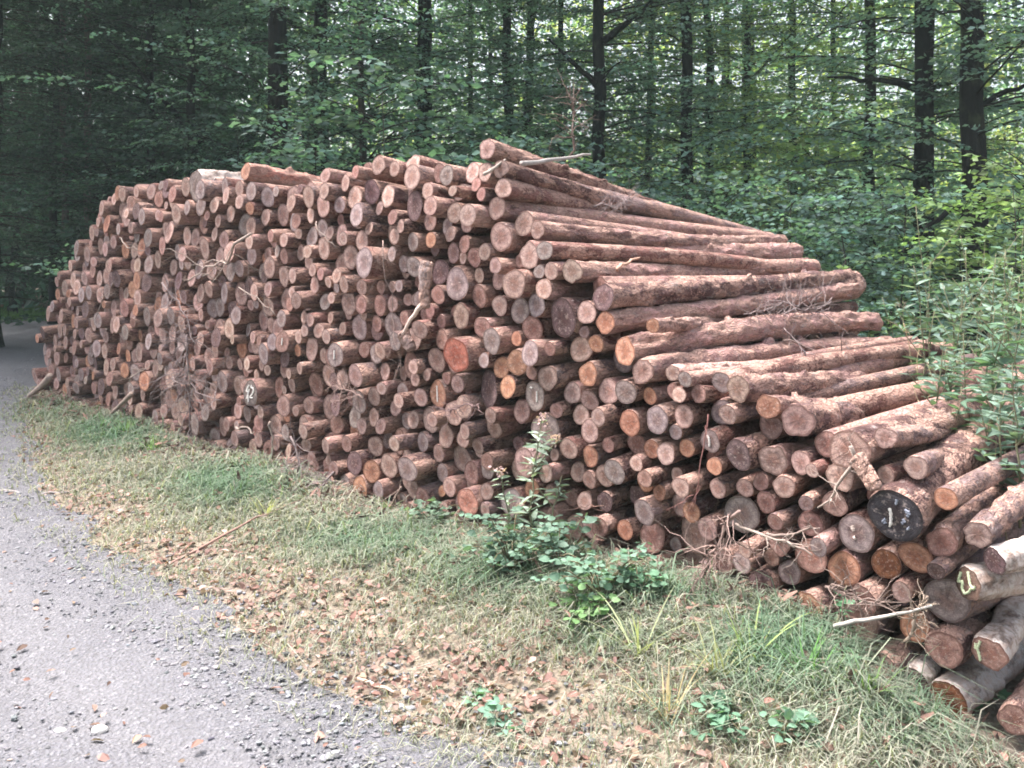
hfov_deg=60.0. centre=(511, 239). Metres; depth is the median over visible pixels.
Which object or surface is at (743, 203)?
beech sapling
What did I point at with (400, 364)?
dead branch
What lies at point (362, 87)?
beech tree
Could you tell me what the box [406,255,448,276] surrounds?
log
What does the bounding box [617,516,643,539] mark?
log
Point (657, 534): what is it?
log
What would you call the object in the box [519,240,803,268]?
log
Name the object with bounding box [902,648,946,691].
log
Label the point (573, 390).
log
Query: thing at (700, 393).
log
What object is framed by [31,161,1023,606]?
stacked logs
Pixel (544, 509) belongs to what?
log
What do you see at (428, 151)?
beech sapling
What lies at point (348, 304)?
log
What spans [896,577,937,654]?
dead branch
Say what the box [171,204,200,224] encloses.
log
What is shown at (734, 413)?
log
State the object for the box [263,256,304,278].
log
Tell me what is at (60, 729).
stone
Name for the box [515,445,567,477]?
log
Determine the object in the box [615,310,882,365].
log
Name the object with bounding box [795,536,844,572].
log
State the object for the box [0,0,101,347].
spruce tree
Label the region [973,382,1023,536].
willowherb
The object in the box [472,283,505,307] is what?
log
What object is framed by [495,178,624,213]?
log
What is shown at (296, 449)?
dead branch
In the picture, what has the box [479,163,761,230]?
log
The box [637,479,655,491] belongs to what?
log
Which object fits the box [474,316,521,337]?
log
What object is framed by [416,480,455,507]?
log
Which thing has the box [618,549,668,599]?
bramble
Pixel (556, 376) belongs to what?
log
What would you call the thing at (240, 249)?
log
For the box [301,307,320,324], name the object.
log
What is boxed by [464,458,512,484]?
log
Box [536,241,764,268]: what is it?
log
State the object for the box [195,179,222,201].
log
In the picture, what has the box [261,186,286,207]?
log
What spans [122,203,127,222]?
log
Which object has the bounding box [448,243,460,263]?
log
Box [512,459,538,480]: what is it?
log
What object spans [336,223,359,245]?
log
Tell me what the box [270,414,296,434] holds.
log
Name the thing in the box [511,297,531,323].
log
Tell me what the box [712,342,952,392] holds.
log
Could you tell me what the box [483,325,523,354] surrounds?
log
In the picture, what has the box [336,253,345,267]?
log
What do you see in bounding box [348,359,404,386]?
log
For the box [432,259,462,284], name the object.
log
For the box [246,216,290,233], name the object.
log
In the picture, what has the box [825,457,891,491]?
log
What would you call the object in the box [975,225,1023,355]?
willowherb
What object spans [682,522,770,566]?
log
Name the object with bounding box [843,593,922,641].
log
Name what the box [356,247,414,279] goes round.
log
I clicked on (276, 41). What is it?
beech tree
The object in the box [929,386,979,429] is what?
willowherb
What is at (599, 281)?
log
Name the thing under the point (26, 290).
forest
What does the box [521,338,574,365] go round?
log
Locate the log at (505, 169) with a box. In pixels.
[494,160,737,223]
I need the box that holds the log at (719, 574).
[696,558,736,579]
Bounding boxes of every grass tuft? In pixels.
[114,418,141,433]
[136,434,166,449]
[250,496,288,519]
[364,496,403,511]
[572,585,703,658]
[607,652,710,724]
[676,612,757,680]
[722,599,811,660]
[773,625,841,680]
[833,650,906,697]
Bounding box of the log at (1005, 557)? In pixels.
[983,536,1023,574]
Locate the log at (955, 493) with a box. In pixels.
[934,445,1023,509]
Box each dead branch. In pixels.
[90,279,115,318]
[110,362,166,383]
[115,237,143,250]
[122,307,224,454]
[136,267,223,373]
[149,352,229,445]
[159,232,261,300]
[179,362,203,419]
[235,426,254,433]
[237,287,280,325]
[267,421,273,455]
[268,412,320,477]
[268,456,345,500]
[313,221,341,247]
[320,357,373,419]
[366,477,422,508]
[372,240,419,407]
[434,388,481,430]
[539,69,598,155]
[561,496,605,515]
[593,179,649,220]
[616,257,639,271]
[650,510,765,612]
[667,414,708,523]
[734,267,799,342]
[734,502,820,572]
[759,244,850,341]
[766,516,822,548]
[782,315,858,352]
[784,319,811,356]
[809,431,855,508]
[819,551,916,639]
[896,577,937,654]
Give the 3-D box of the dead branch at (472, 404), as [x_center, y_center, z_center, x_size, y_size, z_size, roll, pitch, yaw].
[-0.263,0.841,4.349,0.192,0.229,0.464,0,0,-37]
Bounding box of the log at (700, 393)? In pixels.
[691,384,728,402]
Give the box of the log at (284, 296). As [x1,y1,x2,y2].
[281,288,288,309]
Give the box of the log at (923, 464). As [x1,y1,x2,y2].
[903,447,944,478]
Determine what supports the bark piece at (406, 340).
attached to the stick at (418, 308)
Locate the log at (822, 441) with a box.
[814,388,973,456]
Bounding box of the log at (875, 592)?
[850,516,1023,614]
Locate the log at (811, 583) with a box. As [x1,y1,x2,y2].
[785,573,829,601]
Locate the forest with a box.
[0,0,1023,340]
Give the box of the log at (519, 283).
[502,269,546,297]
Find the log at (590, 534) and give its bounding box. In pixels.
[582,511,606,539]
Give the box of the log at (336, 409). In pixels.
[331,390,352,416]
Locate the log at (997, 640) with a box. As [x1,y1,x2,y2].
[971,594,1023,670]
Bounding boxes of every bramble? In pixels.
[397,496,463,525]
[440,506,565,576]
[461,683,494,708]
[477,696,527,736]
[501,513,600,564]
[530,542,656,604]
[545,580,620,640]
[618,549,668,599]
[687,686,749,742]
[759,706,824,747]
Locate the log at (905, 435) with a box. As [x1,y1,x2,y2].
[874,423,951,448]
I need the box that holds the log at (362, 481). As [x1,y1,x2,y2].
[353,474,376,498]
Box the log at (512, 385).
[500,374,532,398]
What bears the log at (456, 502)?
on the stacked logs at (87, 355)
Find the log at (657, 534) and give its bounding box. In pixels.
[640,515,684,552]
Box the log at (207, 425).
[190,411,218,435]
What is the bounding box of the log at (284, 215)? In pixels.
[277,203,291,226]
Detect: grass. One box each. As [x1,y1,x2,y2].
[0,305,46,321]
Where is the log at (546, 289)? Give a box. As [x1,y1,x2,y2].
[536,279,593,299]
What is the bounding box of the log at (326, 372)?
[322,364,349,385]
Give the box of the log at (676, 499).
[672,488,709,516]
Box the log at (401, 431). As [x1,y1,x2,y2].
[394,427,426,454]
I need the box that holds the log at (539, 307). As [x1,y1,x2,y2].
[529,293,554,317]
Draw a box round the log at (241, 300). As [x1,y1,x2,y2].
[235,281,251,305]
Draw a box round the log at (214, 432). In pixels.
[209,426,230,439]
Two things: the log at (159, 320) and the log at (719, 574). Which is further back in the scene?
the log at (159, 320)
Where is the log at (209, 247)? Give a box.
[200,237,220,259]
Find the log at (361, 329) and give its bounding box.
[352,313,373,339]
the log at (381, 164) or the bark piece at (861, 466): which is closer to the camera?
the bark piece at (861, 466)
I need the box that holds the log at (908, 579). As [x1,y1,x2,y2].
[892,569,934,602]
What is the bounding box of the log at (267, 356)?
[258,342,281,364]
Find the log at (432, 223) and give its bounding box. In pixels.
[424,214,445,231]
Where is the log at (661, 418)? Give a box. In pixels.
[647,361,918,433]
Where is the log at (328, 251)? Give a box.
[318,237,346,259]
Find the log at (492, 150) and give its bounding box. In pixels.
[480,138,658,201]
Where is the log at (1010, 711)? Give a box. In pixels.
[997,677,1023,735]
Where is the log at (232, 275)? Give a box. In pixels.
[226,262,246,281]
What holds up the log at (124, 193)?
on the stacked logs at (87, 355)
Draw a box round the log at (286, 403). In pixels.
[277,390,312,416]
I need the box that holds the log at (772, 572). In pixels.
[749,555,794,596]
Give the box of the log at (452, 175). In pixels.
[439,165,730,221]
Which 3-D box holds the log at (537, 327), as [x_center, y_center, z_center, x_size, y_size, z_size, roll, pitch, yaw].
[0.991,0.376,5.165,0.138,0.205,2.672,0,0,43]
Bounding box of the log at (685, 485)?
[672,467,737,497]
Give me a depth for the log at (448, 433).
4.64 m
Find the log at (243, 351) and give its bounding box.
[236,344,258,357]
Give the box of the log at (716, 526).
[697,507,732,540]
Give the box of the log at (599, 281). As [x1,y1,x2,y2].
[593,275,760,291]
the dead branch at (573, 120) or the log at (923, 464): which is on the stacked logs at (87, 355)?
the log at (923, 464)
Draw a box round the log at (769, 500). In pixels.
[757,478,827,513]
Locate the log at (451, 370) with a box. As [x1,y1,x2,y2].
[448,365,490,372]
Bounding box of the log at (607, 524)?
[592,503,635,537]
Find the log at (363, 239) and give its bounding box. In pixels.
[356,230,392,249]
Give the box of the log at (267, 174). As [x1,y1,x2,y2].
[241,162,320,186]
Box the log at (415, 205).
[407,190,425,222]
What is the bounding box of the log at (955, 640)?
[924,606,995,668]
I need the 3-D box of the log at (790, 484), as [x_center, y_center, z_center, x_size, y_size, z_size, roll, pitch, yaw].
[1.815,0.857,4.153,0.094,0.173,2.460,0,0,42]
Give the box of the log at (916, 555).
[898,503,963,572]
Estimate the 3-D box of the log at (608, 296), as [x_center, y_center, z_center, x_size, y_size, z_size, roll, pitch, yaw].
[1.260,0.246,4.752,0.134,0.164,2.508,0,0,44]
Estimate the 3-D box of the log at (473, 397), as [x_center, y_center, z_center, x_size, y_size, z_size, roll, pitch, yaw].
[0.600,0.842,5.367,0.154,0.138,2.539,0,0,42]
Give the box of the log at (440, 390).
[430,379,465,407]
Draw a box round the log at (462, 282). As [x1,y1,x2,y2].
[446,264,486,300]
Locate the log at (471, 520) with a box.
[458,514,494,523]
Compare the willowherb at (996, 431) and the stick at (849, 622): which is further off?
the willowherb at (996, 431)
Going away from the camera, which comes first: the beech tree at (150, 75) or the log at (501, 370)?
the log at (501, 370)
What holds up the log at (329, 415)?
on the stacked logs at (87, 355)
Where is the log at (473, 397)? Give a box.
[456,391,485,417]
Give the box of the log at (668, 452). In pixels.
[656,435,703,464]
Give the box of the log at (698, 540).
[682,517,739,553]
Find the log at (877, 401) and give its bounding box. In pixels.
[760,360,1023,439]
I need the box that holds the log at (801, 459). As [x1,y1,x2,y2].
[791,383,979,474]
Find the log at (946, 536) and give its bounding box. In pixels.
[926,471,1023,556]
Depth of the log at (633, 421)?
3.75 m
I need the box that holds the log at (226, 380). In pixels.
[217,369,243,392]
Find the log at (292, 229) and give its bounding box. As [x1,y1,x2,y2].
[290,213,295,231]
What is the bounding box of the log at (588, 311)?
[577,298,727,322]
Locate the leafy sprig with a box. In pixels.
[833,585,860,629]
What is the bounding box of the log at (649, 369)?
[632,335,891,383]
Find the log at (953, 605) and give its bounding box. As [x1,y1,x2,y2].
[923,561,1010,622]
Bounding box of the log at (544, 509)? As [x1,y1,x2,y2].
[537,505,552,521]
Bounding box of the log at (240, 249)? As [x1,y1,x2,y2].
[223,241,247,262]
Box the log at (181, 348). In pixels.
[177,333,196,351]
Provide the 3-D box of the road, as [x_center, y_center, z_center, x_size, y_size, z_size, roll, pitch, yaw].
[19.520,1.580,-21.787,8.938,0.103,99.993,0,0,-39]
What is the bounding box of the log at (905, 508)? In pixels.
[867,386,1023,541]
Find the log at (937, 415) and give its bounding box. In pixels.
[829,361,1023,468]
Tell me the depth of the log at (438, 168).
4.74 m
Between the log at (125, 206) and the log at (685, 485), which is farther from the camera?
the log at (125, 206)
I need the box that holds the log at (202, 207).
[196,199,209,215]
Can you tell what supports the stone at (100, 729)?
on the road
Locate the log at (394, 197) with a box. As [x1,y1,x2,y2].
[382,185,407,210]
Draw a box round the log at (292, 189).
[287,185,302,198]
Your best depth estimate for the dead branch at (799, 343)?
4.48 m
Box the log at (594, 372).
[579,359,631,385]
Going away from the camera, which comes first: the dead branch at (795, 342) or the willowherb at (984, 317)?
the willowherb at (984, 317)
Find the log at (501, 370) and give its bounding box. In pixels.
[494,356,512,377]
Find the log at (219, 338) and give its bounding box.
[211,326,236,347]
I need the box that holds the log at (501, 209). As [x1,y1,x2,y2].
[488,197,774,235]
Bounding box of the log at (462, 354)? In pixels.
[443,335,493,371]
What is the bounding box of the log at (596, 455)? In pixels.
[583,443,630,466]
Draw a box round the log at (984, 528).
[963,480,1023,547]
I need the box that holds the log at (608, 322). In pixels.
[596,282,862,334]
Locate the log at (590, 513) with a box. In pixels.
[566,508,603,539]
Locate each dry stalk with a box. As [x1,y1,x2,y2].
[885,308,931,364]
[905,345,920,379]
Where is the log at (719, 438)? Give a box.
[700,371,955,452]
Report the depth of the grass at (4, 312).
17.91 m
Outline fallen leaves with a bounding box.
[0,387,1022,767]
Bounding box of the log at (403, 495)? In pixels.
[396,491,415,505]
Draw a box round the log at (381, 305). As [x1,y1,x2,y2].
[374,292,413,315]
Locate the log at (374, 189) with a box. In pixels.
[365,179,406,204]
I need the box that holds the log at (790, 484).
[773,470,825,497]
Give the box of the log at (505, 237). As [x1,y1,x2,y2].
[490,222,540,252]
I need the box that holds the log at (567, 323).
[551,271,866,338]
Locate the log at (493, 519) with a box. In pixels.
[459,517,494,528]
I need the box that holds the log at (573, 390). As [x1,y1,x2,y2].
[564,380,599,402]
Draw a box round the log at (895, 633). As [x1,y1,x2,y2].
[867,626,901,651]
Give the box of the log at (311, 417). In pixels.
[299,412,327,423]
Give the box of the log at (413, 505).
[402,500,417,509]
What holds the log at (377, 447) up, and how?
on the stacked logs at (87, 355)
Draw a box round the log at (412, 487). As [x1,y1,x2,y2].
[407,475,438,498]
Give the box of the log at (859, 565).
[828,539,891,585]
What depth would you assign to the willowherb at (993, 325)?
3.50 m
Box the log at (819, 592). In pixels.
[795,573,875,618]
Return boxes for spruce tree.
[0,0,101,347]
[0,98,60,312]
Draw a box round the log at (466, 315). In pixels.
[453,302,500,328]
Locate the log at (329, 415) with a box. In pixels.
[323,394,332,419]
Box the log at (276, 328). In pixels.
[272,319,300,332]
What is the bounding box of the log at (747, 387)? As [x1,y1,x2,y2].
[726,364,910,402]
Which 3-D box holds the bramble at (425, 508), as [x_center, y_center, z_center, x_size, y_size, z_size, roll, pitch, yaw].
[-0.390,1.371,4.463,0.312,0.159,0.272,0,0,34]
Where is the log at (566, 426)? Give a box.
[531,412,581,446]
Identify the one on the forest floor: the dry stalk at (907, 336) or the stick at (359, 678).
the stick at (359, 678)
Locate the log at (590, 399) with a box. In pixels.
[580,388,606,409]
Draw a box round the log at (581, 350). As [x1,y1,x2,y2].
[570,336,614,361]
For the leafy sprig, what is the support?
on the forest floor
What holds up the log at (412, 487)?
on the stacked logs at (87, 355)
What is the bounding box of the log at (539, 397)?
[526,380,565,410]
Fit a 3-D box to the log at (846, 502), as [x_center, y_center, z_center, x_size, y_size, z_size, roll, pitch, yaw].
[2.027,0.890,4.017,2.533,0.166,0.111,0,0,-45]
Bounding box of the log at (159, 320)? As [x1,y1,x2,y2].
[153,308,170,327]
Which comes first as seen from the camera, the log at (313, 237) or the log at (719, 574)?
the log at (719, 574)
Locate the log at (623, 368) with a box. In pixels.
[613,342,748,372]
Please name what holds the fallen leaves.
on the forest floor
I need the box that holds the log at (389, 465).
[381,452,402,477]
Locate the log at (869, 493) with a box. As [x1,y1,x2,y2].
[867,483,882,498]
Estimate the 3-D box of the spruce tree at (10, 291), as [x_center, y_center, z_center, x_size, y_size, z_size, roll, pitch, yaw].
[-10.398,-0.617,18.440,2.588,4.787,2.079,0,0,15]
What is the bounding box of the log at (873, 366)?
[711,339,931,424]
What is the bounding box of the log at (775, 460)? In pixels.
[758,439,814,475]
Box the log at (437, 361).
[428,348,449,371]
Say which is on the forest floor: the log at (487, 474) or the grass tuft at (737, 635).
the grass tuft at (737, 635)
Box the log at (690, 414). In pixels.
[675,401,715,427]
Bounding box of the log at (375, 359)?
[370,340,405,363]
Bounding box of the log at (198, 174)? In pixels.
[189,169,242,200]
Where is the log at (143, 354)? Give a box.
[136,342,153,361]
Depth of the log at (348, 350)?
5.20 m
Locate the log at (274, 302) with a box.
[262,296,284,315]
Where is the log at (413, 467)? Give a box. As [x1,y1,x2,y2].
[398,450,453,481]
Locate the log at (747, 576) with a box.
[733,570,790,592]
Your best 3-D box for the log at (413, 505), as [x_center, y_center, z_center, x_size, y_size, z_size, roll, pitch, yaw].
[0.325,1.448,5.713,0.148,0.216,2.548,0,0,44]
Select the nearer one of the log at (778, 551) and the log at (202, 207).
the log at (778, 551)
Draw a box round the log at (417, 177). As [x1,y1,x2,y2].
[404,164,449,190]
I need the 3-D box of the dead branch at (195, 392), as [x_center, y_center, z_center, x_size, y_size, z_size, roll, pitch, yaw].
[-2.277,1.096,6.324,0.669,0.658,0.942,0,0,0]
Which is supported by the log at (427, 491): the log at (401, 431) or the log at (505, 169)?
the log at (401, 431)
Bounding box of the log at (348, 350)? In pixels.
[327,339,386,366]
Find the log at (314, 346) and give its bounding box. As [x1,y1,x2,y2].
[306,337,330,361]
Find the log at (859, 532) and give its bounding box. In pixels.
[839,444,1023,552]
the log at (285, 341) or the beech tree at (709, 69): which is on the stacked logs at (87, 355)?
the log at (285, 341)
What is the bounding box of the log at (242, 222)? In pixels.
[239,213,260,234]
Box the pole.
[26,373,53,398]
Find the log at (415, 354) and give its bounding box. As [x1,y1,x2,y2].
[404,347,437,377]
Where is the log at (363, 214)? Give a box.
[350,202,388,226]
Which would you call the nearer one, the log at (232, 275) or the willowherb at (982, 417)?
the willowherb at (982, 417)
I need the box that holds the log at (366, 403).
[352,386,390,412]
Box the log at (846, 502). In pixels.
[822,442,932,516]
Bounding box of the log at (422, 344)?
[409,328,437,349]
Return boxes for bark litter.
[25,385,1023,767]
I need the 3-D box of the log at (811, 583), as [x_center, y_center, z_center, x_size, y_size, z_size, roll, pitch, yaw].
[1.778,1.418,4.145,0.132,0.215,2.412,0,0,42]
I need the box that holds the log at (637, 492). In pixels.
[630,484,653,503]
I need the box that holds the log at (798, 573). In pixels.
[778,557,828,584]
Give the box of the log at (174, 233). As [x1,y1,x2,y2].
[164,221,198,243]
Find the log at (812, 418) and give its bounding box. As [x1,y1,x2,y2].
[781,399,872,436]
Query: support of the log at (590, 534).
on the log at (606, 543)
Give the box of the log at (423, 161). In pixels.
[406,155,449,168]
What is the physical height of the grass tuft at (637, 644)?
0.231 m
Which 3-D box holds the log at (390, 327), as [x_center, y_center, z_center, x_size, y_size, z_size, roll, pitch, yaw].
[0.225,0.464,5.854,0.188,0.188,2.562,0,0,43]
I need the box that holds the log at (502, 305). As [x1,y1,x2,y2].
[492,295,515,316]
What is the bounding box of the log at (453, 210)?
[447,202,464,223]
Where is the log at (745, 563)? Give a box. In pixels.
[733,547,769,573]
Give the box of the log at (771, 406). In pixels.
[756,392,837,418]
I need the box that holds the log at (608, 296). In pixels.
[592,268,855,310]
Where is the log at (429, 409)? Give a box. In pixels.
[423,405,444,432]
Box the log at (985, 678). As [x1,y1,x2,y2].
[931,638,1023,718]
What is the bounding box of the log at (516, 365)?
[506,348,526,375]
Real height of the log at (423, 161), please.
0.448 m
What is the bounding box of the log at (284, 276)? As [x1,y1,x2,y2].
[279,265,310,286]
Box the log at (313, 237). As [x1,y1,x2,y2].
[306,226,321,244]
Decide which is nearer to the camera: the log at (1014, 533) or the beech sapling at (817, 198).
the log at (1014, 533)
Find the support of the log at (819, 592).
on the log at (895, 633)
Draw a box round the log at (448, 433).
[439,423,460,447]
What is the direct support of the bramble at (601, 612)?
on the forest floor
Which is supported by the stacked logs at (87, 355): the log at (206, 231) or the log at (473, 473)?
the log at (206, 231)
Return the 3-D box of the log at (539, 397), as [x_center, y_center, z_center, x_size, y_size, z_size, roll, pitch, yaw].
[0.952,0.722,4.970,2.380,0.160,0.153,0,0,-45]
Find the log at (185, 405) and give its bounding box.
[178,395,194,413]
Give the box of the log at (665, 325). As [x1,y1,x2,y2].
[646,316,732,332]
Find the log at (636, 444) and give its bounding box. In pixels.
[627,431,669,453]
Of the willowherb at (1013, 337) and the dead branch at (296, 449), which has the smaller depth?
the willowherb at (1013, 337)
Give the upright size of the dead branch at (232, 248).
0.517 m
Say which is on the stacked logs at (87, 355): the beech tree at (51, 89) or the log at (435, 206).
the log at (435, 206)
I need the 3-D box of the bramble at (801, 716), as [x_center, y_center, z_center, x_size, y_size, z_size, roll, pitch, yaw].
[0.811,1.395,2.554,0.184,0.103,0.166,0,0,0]
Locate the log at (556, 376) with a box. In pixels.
[538,357,612,390]
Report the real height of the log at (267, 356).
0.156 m
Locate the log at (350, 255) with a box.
[343,245,359,269]
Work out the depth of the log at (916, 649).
2.99 m
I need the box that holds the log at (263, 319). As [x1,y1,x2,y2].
[259,309,275,330]
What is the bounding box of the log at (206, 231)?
[199,216,213,234]
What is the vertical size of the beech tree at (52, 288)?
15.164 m
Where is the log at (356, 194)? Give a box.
[348,186,367,207]
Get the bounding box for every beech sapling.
[0,133,170,325]
[10,100,229,311]
[142,99,309,182]
[214,49,518,175]
[228,124,343,175]
[349,104,535,167]
[446,85,568,166]
[462,132,642,184]
[582,145,740,206]
[606,111,835,261]
[635,168,877,312]
[683,94,950,337]
[699,165,922,330]
[754,177,958,363]
[810,175,1023,360]
[836,186,1023,369]
[902,153,1023,369]
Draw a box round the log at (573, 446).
[560,434,601,458]
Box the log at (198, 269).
[195,259,213,279]
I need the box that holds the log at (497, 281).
[493,273,504,289]
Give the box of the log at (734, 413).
[719,353,977,423]
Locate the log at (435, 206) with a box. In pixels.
[424,196,459,217]
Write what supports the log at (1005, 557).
on the log at (978, 581)
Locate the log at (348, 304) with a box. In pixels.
[341,293,358,315]
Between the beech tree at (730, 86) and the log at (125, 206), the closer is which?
the log at (125, 206)
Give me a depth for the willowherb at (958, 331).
4.16 m
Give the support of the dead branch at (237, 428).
on the stacked logs at (87, 355)
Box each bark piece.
[397,328,415,351]
[418,260,433,308]
[849,452,881,490]
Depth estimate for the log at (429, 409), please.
4.73 m
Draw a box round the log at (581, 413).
[573,403,592,424]
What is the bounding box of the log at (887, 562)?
[871,502,964,578]
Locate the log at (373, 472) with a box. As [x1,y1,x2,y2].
[363,458,387,482]
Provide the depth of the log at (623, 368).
3.94 m
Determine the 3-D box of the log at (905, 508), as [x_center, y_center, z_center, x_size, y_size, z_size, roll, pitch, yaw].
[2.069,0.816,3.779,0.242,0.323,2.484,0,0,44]
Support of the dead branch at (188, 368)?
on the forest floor
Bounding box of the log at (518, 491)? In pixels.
[501,484,560,517]
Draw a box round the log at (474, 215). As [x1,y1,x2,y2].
[459,204,514,227]
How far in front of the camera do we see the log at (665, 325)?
3.87 m
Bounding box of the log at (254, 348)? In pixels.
[250,342,258,353]
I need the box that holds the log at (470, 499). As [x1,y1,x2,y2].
[457,483,500,515]
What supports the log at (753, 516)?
on the log at (698, 540)
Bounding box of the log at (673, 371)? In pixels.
[666,360,768,380]
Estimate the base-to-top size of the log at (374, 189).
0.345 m
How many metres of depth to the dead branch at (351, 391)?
5.05 m
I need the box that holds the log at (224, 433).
[219,415,231,436]
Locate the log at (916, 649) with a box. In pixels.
[872,633,924,679]
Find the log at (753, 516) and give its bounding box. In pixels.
[724,491,798,532]
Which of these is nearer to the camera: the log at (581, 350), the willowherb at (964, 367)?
the willowherb at (964, 367)
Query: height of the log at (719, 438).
0.133 m
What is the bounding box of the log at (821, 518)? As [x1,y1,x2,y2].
[798,499,868,535]
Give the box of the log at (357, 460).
[347,449,381,474]
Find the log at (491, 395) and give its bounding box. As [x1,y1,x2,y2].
[481,369,525,407]
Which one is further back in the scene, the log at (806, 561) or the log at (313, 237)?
the log at (313, 237)
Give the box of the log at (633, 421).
[620,404,657,436]
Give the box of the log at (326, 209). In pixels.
[317,195,349,218]
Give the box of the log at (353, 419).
[349,407,368,427]
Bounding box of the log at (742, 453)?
[726,431,817,470]
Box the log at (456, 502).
[455,496,481,516]
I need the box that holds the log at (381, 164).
[372,155,403,181]
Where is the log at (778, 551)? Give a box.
[769,523,812,556]
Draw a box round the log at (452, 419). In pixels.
[445,400,484,425]
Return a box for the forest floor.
[0,277,1023,767]
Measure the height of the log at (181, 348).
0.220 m
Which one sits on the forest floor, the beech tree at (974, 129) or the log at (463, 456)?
the beech tree at (974, 129)
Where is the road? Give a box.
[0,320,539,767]
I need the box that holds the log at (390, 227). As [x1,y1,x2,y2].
[388,225,407,245]
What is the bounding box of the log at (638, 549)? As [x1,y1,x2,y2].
[631,544,671,558]
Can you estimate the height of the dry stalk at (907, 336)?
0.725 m
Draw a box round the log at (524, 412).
[514,398,549,422]
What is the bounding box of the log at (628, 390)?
[615,331,858,403]
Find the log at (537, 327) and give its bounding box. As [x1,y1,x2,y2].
[522,316,560,339]
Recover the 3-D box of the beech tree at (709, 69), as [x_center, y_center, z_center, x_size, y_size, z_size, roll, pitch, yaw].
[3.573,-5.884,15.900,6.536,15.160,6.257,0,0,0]
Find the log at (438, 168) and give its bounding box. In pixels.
[434,163,446,184]
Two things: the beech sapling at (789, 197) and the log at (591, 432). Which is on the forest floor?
the beech sapling at (789, 197)
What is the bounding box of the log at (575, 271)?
[562,259,788,282]
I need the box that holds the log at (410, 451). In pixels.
[403,448,420,455]
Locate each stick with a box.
[0,489,68,494]
[107,392,133,415]
[155,500,299,571]
[354,675,396,693]
[401,303,421,334]
[519,153,590,165]
[833,604,932,628]
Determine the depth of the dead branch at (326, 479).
5.01 m
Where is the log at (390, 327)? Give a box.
[384,312,411,336]
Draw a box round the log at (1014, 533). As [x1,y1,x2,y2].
[900,524,1023,642]
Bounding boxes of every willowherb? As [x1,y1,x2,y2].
[874,297,906,337]
[893,210,967,364]
[894,265,940,375]
[899,334,959,442]
[903,260,938,359]
[909,308,948,379]
[921,247,1001,364]
[924,358,966,396]
[929,283,989,387]
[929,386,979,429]
[931,347,981,401]
[935,301,979,391]
[939,232,1023,368]
[939,287,972,356]
[941,273,979,368]
[943,254,1015,379]
[947,329,1004,413]
[958,274,1023,405]
[961,367,1022,464]
[962,250,1023,449]
[963,303,1023,460]
[967,231,1019,365]
[968,275,1023,368]
[969,303,1023,456]
[971,267,1023,357]
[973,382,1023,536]
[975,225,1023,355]
[991,249,1023,353]
[991,363,1023,528]
[993,271,1023,406]
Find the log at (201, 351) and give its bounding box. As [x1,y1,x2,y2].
[194,337,206,355]
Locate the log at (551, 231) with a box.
[531,220,787,246]
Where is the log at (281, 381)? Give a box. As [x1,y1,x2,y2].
[275,376,287,397]
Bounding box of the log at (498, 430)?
[487,421,531,437]
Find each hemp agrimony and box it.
[488,465,525,534]
[510,412,563,539]
[530,476,572,525]
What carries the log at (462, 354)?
on the stacked logs at (87, 355)
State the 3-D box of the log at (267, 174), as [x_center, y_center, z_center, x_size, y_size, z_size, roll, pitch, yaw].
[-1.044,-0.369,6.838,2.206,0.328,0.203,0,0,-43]
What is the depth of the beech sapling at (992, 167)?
7.03 m
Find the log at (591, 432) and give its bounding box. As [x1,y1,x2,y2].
[581,418,623,442]
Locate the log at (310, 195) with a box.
[303,185,319,208]
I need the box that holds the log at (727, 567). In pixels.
[713,537,750,574]
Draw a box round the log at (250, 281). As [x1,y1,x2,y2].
[245,276,262,297]
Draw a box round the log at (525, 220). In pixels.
[515,211,691,236]
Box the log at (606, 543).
[583,531,640,554]
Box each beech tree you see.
[0,0,169,287]
[0,0,215,323]
[0,0,250,271]
[0,0,335,272]
[0,0,347,265]
[0,0,526,274]
[0,2,233,269]
[91,0,541,173]
[188,0,621,174]
[311,0,613,163]
[366,0,695,183]
[368,0,852,193]
[393,0,648,188]
[435,0,704,181]
[464,0,904,240]
[520,0,814,239]
[540,0,899,240]
[617,0,907,264]
[624,0,1023,358]
[645,0,914,255]
[673,0,1023,335]
[696,0,1023,353]
[719,0,961,291]
[803,0,1023,280]
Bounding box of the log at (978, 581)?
[955,562,1023,600]
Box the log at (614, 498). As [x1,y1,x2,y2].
[597,480,637,511]
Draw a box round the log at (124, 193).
[118,187,133,202]
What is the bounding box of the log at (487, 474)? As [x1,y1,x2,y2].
[481,465,511,478]
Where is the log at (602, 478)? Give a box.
[596,464,636,486]
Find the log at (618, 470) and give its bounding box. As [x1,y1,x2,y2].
[604,451,639,483]
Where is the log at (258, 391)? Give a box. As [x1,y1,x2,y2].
[243,376,278,405]
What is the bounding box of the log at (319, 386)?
[309,371,347,395]
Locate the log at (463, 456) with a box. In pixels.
[454,445,478,471]
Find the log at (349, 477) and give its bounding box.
[339,472,358,489]
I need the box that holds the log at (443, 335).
[436,327,476,349]
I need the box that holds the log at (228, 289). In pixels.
[221,282,237,303]
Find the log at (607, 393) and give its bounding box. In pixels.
[598,333,858,403]
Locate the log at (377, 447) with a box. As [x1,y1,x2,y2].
[368,434,394,456]
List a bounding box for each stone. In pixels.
[54,727,66,731]
[91,724,108,733]
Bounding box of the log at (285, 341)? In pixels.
[275,329,298,351]
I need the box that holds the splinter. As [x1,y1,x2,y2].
[483,159,505,175]
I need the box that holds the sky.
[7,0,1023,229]
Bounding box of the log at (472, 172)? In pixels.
[466,162,715,217]
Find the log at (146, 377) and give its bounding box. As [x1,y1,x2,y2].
[139,370,160,391]
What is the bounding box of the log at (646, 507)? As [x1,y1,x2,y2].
[634,494,676,525]
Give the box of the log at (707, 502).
[683,490,738,522]

